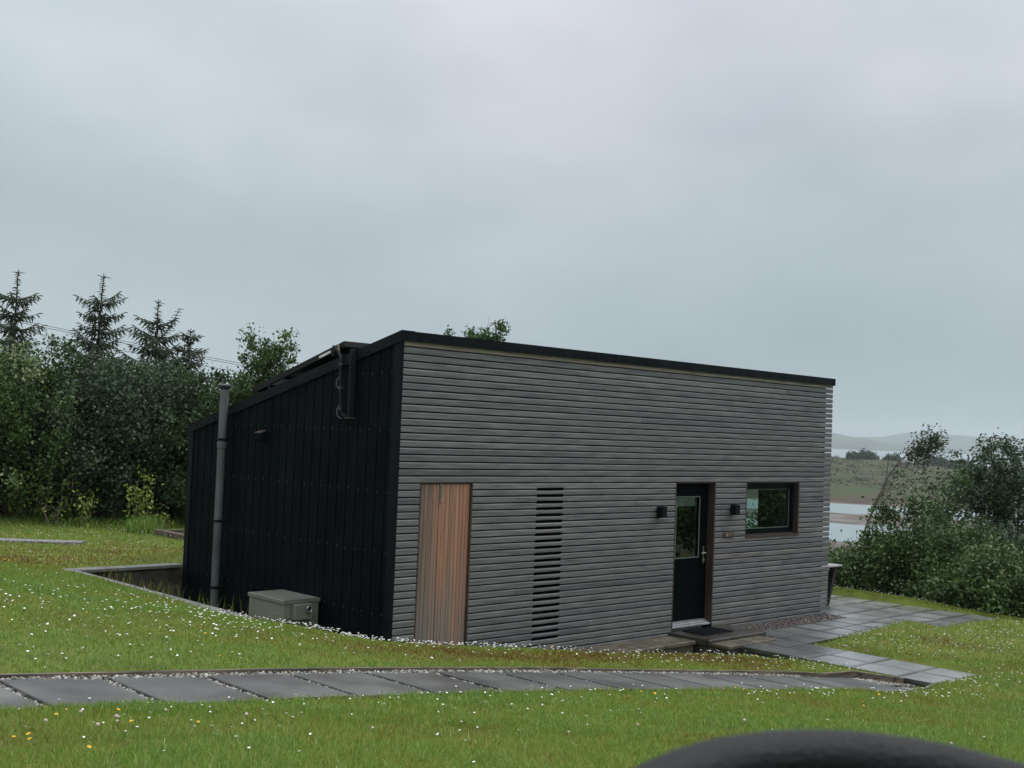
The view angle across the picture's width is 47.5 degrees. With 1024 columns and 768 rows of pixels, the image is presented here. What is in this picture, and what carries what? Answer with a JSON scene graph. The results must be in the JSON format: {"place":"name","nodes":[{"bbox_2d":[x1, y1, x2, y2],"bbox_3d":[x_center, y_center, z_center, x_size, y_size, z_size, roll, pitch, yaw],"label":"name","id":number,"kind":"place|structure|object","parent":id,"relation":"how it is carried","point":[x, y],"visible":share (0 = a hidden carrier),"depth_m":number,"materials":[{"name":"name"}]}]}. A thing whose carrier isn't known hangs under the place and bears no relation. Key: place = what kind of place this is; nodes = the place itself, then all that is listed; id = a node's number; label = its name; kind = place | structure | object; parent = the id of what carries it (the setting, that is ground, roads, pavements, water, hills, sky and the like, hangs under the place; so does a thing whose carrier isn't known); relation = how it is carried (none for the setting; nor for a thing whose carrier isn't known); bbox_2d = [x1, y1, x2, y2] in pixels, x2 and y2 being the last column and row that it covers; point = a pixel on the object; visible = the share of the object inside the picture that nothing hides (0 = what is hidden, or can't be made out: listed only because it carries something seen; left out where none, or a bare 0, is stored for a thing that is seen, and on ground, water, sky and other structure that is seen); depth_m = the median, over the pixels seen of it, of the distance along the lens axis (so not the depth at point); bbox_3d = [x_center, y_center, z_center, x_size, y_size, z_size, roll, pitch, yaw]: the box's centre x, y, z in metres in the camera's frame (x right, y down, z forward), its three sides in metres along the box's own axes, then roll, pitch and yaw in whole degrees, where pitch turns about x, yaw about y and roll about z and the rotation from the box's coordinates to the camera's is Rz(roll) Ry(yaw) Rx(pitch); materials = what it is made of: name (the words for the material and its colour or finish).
{"place":"outdoors","nodes":[
{"label":"outdoors","id":0,"kind":"place"},
{"bbox_2d":[0,538,85,544],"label":"path","id":1,"kind":"structure","parent":0,"point":[66,542],"depth_m":18.79,"materials":[{"name":"grey concrete"}]},
{"bbox_2d":[4,319,243,365],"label":"power line","id":2,"kind":"object","parent":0,"point":[124,343],"visible":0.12,"depth_m":75.33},
{"bbox_2d":[27,331,236,371],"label":"power line","id":3,"kind":"object","parent":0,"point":[134,352],"visible":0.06,"depth_m":75.76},
{"bbox_2d":[24,321,277,369],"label":"power line","id":4,"kind":"object","parent":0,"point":[136,343],"visible":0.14,"depth_m":75.71,"materials":[{"name":"black"}]},
{"bbox_2d":[0,669,946,712],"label":"path","id":5,"kind":"structure","parent":0,"point":[195,689],"depth_m":8.70,"materials":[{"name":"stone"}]},
{"bbox_2d":[0,457,1023,767],"bbox_3d":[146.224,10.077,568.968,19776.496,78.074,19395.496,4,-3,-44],"label":"ground","id":6,"kind":"structure","parent":0,"point":[848,493],"depth_m":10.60,"materials":[{"name":"green plant"}]},
{"bbox_2d":[0,353,23,479],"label":"tree","id":7,"kind":"object","parent":6,"relation":"on","point":[2,369],"visible":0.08,"depth_m":22.24,"materials":[{"name":"green plant"}]},
{"bbox_2d":[0,269,67,372],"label":"spruce","id":8,"kind":"object","parent":6,"relation":"on","point":[12,329],"visible":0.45,"depth_m":26.67,"materials":[{"name":"green plant"}]},
{"bbox_2d":[20,467,78,523],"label":"sapling","id":9,"kind":"object","parent":6,"relation":"on","point":[55,514],"visible":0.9,"depth_m":21.64,"materials":[{"name":"green plant"}]},
{"bbox_2d":[0,338,103,516],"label":"tree","id":10,"kind":"object","parent":6,"relation":"on","point":[11,400],"visible":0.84,"depth_m":21.61,"materials":[{"name":"green plant"}]},
{"bbox_2d":[0,333,129,516],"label":"tree","id":11,"kind":"object","parent":6,"relation":"on","point":[69,348],"visible":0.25,"depth_m":22.68,"materials":[{"name":"green plant"}]},
{"bbox_2d":[69,489,100,527],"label":"sapling","id":12,"kind":"object","parent":6,"relation":"on","point":[84,511],"visible":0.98,"depth_m":21.44,"materials":[{"name":"green plant"}]},
{"bbox_2d":[0,508,184,528],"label":"long grass","id":13,"kind":"structure","parent":6,"relation":"on","point":[92,519],"depth_m":22.35,"materials":[{"name":"green plant"}]},
{"bbox_2d":[0,414,185,523],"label":"bare stems","id":14,"kind":"object","parent":6,"relation":"on","point":[72,510],"visible":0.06,"depth_m":23.47,"materials":[{"name":"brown plant"}]},
{"bbox_2d":[60,274,127,388],"bbox_3d":[-9.852,0.107,27.323,1.988,5.455,1.880,2,-2,1],"label":"spruce","id":15,"kind":"object","parent":6,"relation":"on","point":[96,303],"visible":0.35,"depth_m":27.32,"materials":[{"name":"green plant"}]},
{"bbox_2d":[6,345,187,518],"bbox_3d":[-8.184,1.000,22.860,3.551,3.598,3.330,4,-3,-44],"label":"tree","id":16,"kind":"object","parent":6,"relation":"on","point":[107,390],"visible":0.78,"depth_m":22.34,"materials":[{"name":"green plant"}]},
{"bbox_2d":[1,358,219,511],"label":"undergrowth","id":17,"kind":"object","parent":6,"relation":"on","point":[104,467],"visible":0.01,"depth_m":26.52,"materials":[{"name":"green plant"}]},
{"bbox_2d":[55,344,218,517],"bbox_3d":[-7.562,1.035,23.612,3.564,3.694,3.237,4,-3,-44],"label":"tree","id":18,"kind":"object","parent":6,"relation":"on","point":[161,375],"visible":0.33,"depth_m":23.21,"materials":[{"name":"green plant"}]},
{"bbox_2d":[123,461,163,521],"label":"sapling","id":19,"kind":"object","parent":6,"relation":"on","point":[140,505],"visible":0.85,"depth_m":21.48,"materials":[{"name":"green plant"}]},
{"bbox_2d":[118,511,173,534],"bbox_3d":[-6.629,2.516,21.192,1.210,0.414,1.284,4,-3,-44],"label":"grass tuft","id":20,"kind":"object","parent":6,"relation":"on","point":[145,526],"visible":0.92,"depth_m":21.07,"materials":[{"name":"green plant"}]},
{"bbox_2d":[110,299,204,505],"bbox_3d":[-8.560,0.470,27.771,2.268,5.003,2.187,2,-2,-2],"label":"spruce","id":21,"kind":"object","parent":6,"relation":"on","point":[159,352],"visible":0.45,"depth_m":27.64,"materials":[{"name":"green plant"}]},
{"bbox_2d":[64,563,254,618],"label":"retaining wall","id":22,"kind":"structure","parent":6,"relation":"on","point":[166,576],"depth_m":16.31,"materials":[{"name":"concrete"}]},
{"bbox_2d":[153,511,172,529],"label":"sapling","id":23,"kind":"object","parent":6,"relation":"on","point":[164,524],"visible":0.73,"depth_m":21.41,"materials":[{"name":"green plant"}]},
{"bbox_2d":[102,351,228,518],"bbox_3d":[-6.974,1.130,24.078,3.271,3.688,2.917,4,-3,-44],"label":"tree","id":24,"kind":"object","parent":6,"relation":"on","point":[170,509],"visible":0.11,"depth_m":23.76,"materials":[{"name":"green plant"}]},
{"bbox_2d":[154,529,183,540],"bbox_3d":[-4.879,2.789,20.698,1.980,0.260,2.400,4,-3,-44],"label":"raised bed","id":25,"kind":"object","parent":6,"relation":"on","point":[176,533],"visible":0.18,"depth_m":20.60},
{"bbox_2d":[168,330,212,396],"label":"spruce","id":26,"kind":"object","parent":6,"relation":"on","point":[188,349],"visible":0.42,"depth_m":27.93,"materials":[{"name":"green plant"}]},
{"bbox_2d":[82,565,299,631],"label":"dry grass","id":27,"kind":"structure","parent":6,"relation":"on","point":[171,592],"depth_m":13.36,"materials":[{"name":"green plant"}]},
{"bbox_2d":[137,360,256,513],"bbox_3d":[-5.973,1.255,23.691,3.373,3.563,2.770,4,-3,-44],"label":"tree","id":28,"kind":"object","parent":6,"relation":"on","point":[204,408],"visible":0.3,"depth_m":23.03,"materials":[{"name":"green plant"}]},
{"bbox_2d":[208,322,300,410],"bbox_3d":[-5.030,0.967,23.905,2.595,4.358,2.444,4,-3,-44],"label":"tree","id":29,"kind":"object","parent":6,"relation":"on","point":[270,356],"visible":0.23,"depth_m":23.56,"materials":[{"name":"green plant"}]},
{"bbox_2d":[248,589,319,628],"bbox_3d":[-2.785,2.987,14.268,0.520,0.790,0.916,4,-3,-44],"label":"boiler cabinet","id":30,"kind":"object","parent":6,"relation":"on","point":[287,605],"visible":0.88,"depth_m":14.09,"materials":[{"name":"paint"}]},
{"bbox_2d":[0,667,903,683],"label":"timber edging","id":31,"kind":"object","parent":6,"relation":"on","point":[843,674],"visible":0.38,"depth_m":9.94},
{"bbox_2d":[435,317,510,341],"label":"tree","id":32,"kind":"object","parent":6,"relation":"on","point":[500,327],"visible":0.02,"depth_m":25.96,"materials":[{"name":"green plant"}]},
{"bbox_2d":[181,330,835,649],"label":"house","id":33,"kind":"structure","parent":6,"relation":"on","point":[441,489],"depth_m":15.26,"materials":[{"name":"paint"}]},
{"bbox_2d":[209,384,231,607],"bbox_3d":[-3.999,1.700,15.900,0.202,3.402,0.189,2,-2,-3],"label":"vent pipe","id":34,"kind":"object","parent":33,"relation":"attached to","point":[222,439],"visible":0.98,"depth_m":15.87,"materials":[{"name":"grey plastic"}]},
{"bbox_2d":[254,430,267,443],"bbox_3d":[-3.311,0.700,15.323,0.104,0.184,0.180,4,-3,-44],"label":"wall vent","id":35,"kind":"object","parent":33,"relation":"attached to","point":[260,436],"depth_m":15.29,"materials":[{"name":"black metal"}]},
{"bbox_2d":[253,341,368,392],"bbox_3d":[-2.000,-0.049,15.867,2.265,0.260,2.200,4,-19,-44],"label":"solar panel","id":36,"kind":"object","parent":33,"relation":"attached to","point":[329,354],"visible":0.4,"depth_m":15.05,"materials":[{"name":"black glass"}]},
{"bbox_2d":[332,345,356,418],"bbox_3d":[-2.045,-0.029,14.068,0.074,0.900,0.471,4,-3,-44],"label":"lagged pipework","id":37,"kind":"object","parent":33,"relation":"attached to","point":[351,388],"visible":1,"depth_m":13.94,"materials":[{"name":"grey plastic"}]},
{"bbox_2d":[415,484,438,644],"bbox_3d":[-1.018,2.291,13.662,0.289,2.225,0.027,4,-3,-44],"label":"store door","id":38,"kind":"structure","parent":33,"relation":"in","point":[429,492],"depth_m":13.67,"materials":[{"name":"red wood"}]},
{"bbox_2d":[433,484,469,646],"bbox_3d":[-0.724,2.313,13.924,0.480,2.225,0.053,4,-3,-44],"label":"store door","id":39,"kind":"structure","parent":33,"relation":"in","point":[453,503],"depth_m":13.92,"materials":[{"name":"red wood"}]},
{"bbox_2d":[657,506,666,516],"bbox_3d":[2.124,1.814,16.523,0.110,0.152,0.114,4,-3,-44],"label":"wall lamp","id":40,"kind":"object","parent":33,"relation":"attached to","point":[661,511],"visible":1,"depth_m":16.48,"materials":[{"name":"metal"}]},
{"bbox_2d":[672,483,707,621],"bbox_3d":[2.592,2.476,17.225,0.919,2.020,0.140,4,-3,-44],"label":"front door","id":41,"kind":"structure","parent":33,"relation":"in","point":[691,498],"depth_m":17.28,"materials":[{"name":"paint"}]},
{"bbox_2d":[723,532,734,536],"bbox_3d":[3.299,2.289,17.704,0.270,0.078,0.023,4,-3,-44],"label":"house sign","id":42,"kind":"object","parent":33,"relation":"attached to","point":[728,534],"visible":1,"depth_m":17.68,"materials":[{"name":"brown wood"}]},
{"bbox_2d":[730,504,739,514],"bbox_3d":[3.396,1.914,17.735,0.110,0.152,0.114,4,-3,-44],"label":"wall lamp","id":43,"kind":"object","parent":33,"relation":"attached to","point":[734,509],"visible":1,"depth_m":17.70,"materials":[{"name":"metal"}]},
{"bbox_2d":[742,482,799,537],"bbox_3d":[4.112,1.988,18.593,1.492,0.876,0.162,4,-3,-44],"label":"window","id":44,"kind":"structure","parent":33,"relation":"in","point":[772,508],"depth_m":18.70,"materials":[{"name":"glass"}]},
{"bbox_2d":[0,524,1022,701],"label":"daisies","id":45,"kind":"object","parent":6,"relation":"on","point":[315,625],"visible":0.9,"depth_m":12.62,"materials":[{"name":"white plant"}]},
{"bbox_2d":[567,636,695,653],"bbox_3d":[1.504,3.643,15.636,2.470,0.225,0.510,4,-3,-44],"label":"door ledge","id":46,"kind":"object","parent":6,"relation":"on","point":[668,644],"depth_m":15.90,"materials":[{"name":"stone"}]},
{"bbox_2d":[668,624,776,655],"bbox_3d":[3.089,3.732,16.782,1.390,0.265,1.042,4,-3,-44],"label":"door step","id":47,"kind":"object","parent":6,"relation":"on","point":[735,640],"depth_m":16.44,"materials":[{"name":"concrete"}]},
{"bbox_2d":[682,627,732,635],"bbox_3d":[2.840,3.584,16.903,0.680,0.018,0.420,4,-3,-44],"label":"door mat","id":48,"kind":"object","parent":47,"relation":"on","point":[704,631],"depth_m":16.84,"materials":[{"name":"rubber"}]},
{"bbox_2d":[738,614,843,630],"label":"gravel","id":49,"kind":"structure","parent":6,"relation":"on","point":[789,622],"depth_m":18.53,"materials":[{"name":"grey gravel"}]},
{"bbox_2d":[634,729,1023,767],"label":"steering wheel","id":50,"kind":"object","parent":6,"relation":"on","point":[810,748],"visible":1,"depth_m":0.71,"materials":[{"name":"leather"}]},
{"bbox_2d":[822,538,850,587],"bbox_3d":[6.000,3.918,24.367,2.833,1.840,3.131,4,-3,-44],"label":"shrub","id":51,"kind":"object","parent":6,"relation":"on","point":[835,557],"depth_m":24.13,"materials":[{"name":"green plant"}]},
{"bbox_2d":[845,448,879,459],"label":"distant bush","id":52,"kind":"object","parent":6,"relation":"on","point":[863,455],"visible":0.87,"depth_m":666.48,"materials":[{"name":"green plant"}]},
{"bbox_2d":[822,532,916,595],"bbox_3d":[7.396,4.042,23.760,2.853,2.024,2.598,1,-3,17],"label":"shrub","id":53,"kind":"object","parent":6,"relation":"on","point":[869,571],"visible":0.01,"depth_m":23.14,"materials":[{"name":"green plant"}]},
{"bbox_2d":[740,595,999,686],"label":"patio","id":54,"kind":"structure","parent":6,"relation":"on","point":[800,641],"depth_m":17.32,"materials":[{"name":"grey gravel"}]},
{"bbox_2d":[822,563,842,605],"bbox_3d":[4.973,3.538,20.782,1.000,0.730,1.470,4,-3,-44],"label":"patio table","id":55,"kind":"object","parent":54,"relation":"on","point":[832,572],"visible":0.22,"depth_m":20.59,"materials":[{"name":"metal"}]},
{"bbox_2d":[821,528,924,597],"bbox_3d":[7.029,3.811,23.433,2.928,1.686,2.649,3,-2,-17],"label":"shrub","id":56,"kind":"object","parent":6,"relation":"on","point":[844,573],"visible":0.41,"depth_m":22.93,"materials":[{"name":"green plant"}]},
{"bbox_2d":[881,452,901,461],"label":"distant bush","id":57,"kind":"object","parent":6,"relation":"on","point":[893,457],"visible":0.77,"depth_m":663.38,"materials":[{"name":"green plant"}]},
{"bbox_2d":[860,423,950,551],"bbox_3d":[9.262,3.362,27.498,2.041,4.934,0.832,1,-3,18],"label":"bent tree","id":58,"kind":"object","parent":6,"relation":"on","point":[920,451],"visible":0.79,"depth_m":27.40,"materials":[{"name":"green plant"}]},
{"bbox_2d":[824,455,1023,491],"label":"scrub","id":59,"kind":"object","parent":6,"relation":"on","point":[864,478],"visible":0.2,"depth_m":514.17,"materials":[{"name":"green plant"}]},
{"bbox_2d":[837,470,1015,605],"bbox_3d":[8.387,3.363,23.263,3.364,3.333,3.461,3,-3,-28],"label":"shrub","id":60,"kind":"object","parent":6,"relation":"on","point":[898,549],"visible":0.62,"depth_m":22.95,"materials":[{"name":"green plant"}]},
{"bbox_2d":[923,454,950,466],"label":"distant bush","id":61,"kind":"object","parent":6,"relation":"on","point":[941,461],"visible":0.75,"depth_m":654.16,"materials":[{"name":"green plant"}]},
{"bbox_2d":[881,465,1008,551],"bbox_3d":[9.505,3.868,25.763,2.010,4.186,2.981,53,-51,-87],"label":"shrub","id":62,"kind":"object","parent":6,"relation":"on","point":[959,500],"visible":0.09,"depth_m":25.76,"materials":[{"name":"green plant"}]},
{"bbox_2d":[943,459,972,467],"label":"distant bush","id":63,"kind":"object","parent":6,"relation":"on","point":[947,463],"visible":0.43,"depth_m":650.32,"materials":[{"name":"green plant"}]},
{"bbox_2d":[904,525,1023,616],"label":"shrub","id":64,"kind":"object","parent":6,"relation":"on","point":[934,578],"visible":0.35,"depth_m":21.30,"materials":[{"name":"green plant"}]},
{"bbox_2d":[919,514,1023,602],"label":"shrub","id":65,"kind":"object","parent":6,"relation":"on","point":[1016,536],"visible":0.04,"depth_m":23.32,"materials":[{"name":"green plant"}]},
{"bbox_2d":[927,533,1023,617],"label":"shrub","id":66,"kind":"object","parent":6,"relation":"on","point":[1017,593],"visible":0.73,"depth_m":20.79,"materials":[{"name":"green plant"}]},
{"bbox_2d":[937,427,1023,555],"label":"tree","id":67,"kind":"object","parent":6,"relation":"on","point":[1002,499],"visible":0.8,"depth_m":26.45,"materials":[{"name":"green plant"}]},
{"bbox_2d":[0,0,1023,437],"label":"sky","id":68,"kind":"structure","parent":0,"point":[834,189],"materials":[{"name":"grey"}]},
{"bbox_2d":[822,449,1023,542],"bbox_3d":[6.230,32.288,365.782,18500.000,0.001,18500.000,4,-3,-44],"label":"water","id":69,"kind":"structure","parent":0,"point":[848,531],"depth_m":301.00,"materials":[{"name":"grey liquid"}]},
{"bbox_2d":[825,432,1022,455],"bbox_3d":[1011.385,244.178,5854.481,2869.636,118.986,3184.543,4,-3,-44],"label":"hill","id":70,"kind":"structure","parent":0,"point":[839,441],"depth_m":5171.97,"materials":[{"name":"grey"}]},
{"bbox_2d":[857,433,1023,454],"bbox_3d":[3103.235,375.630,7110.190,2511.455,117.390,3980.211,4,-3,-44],"label":"hill","id":71,"kind":"structure","parent":0,"point":[964,444],"depth_m":7067.70,"materials":[{"name":"grey"}]}
]}

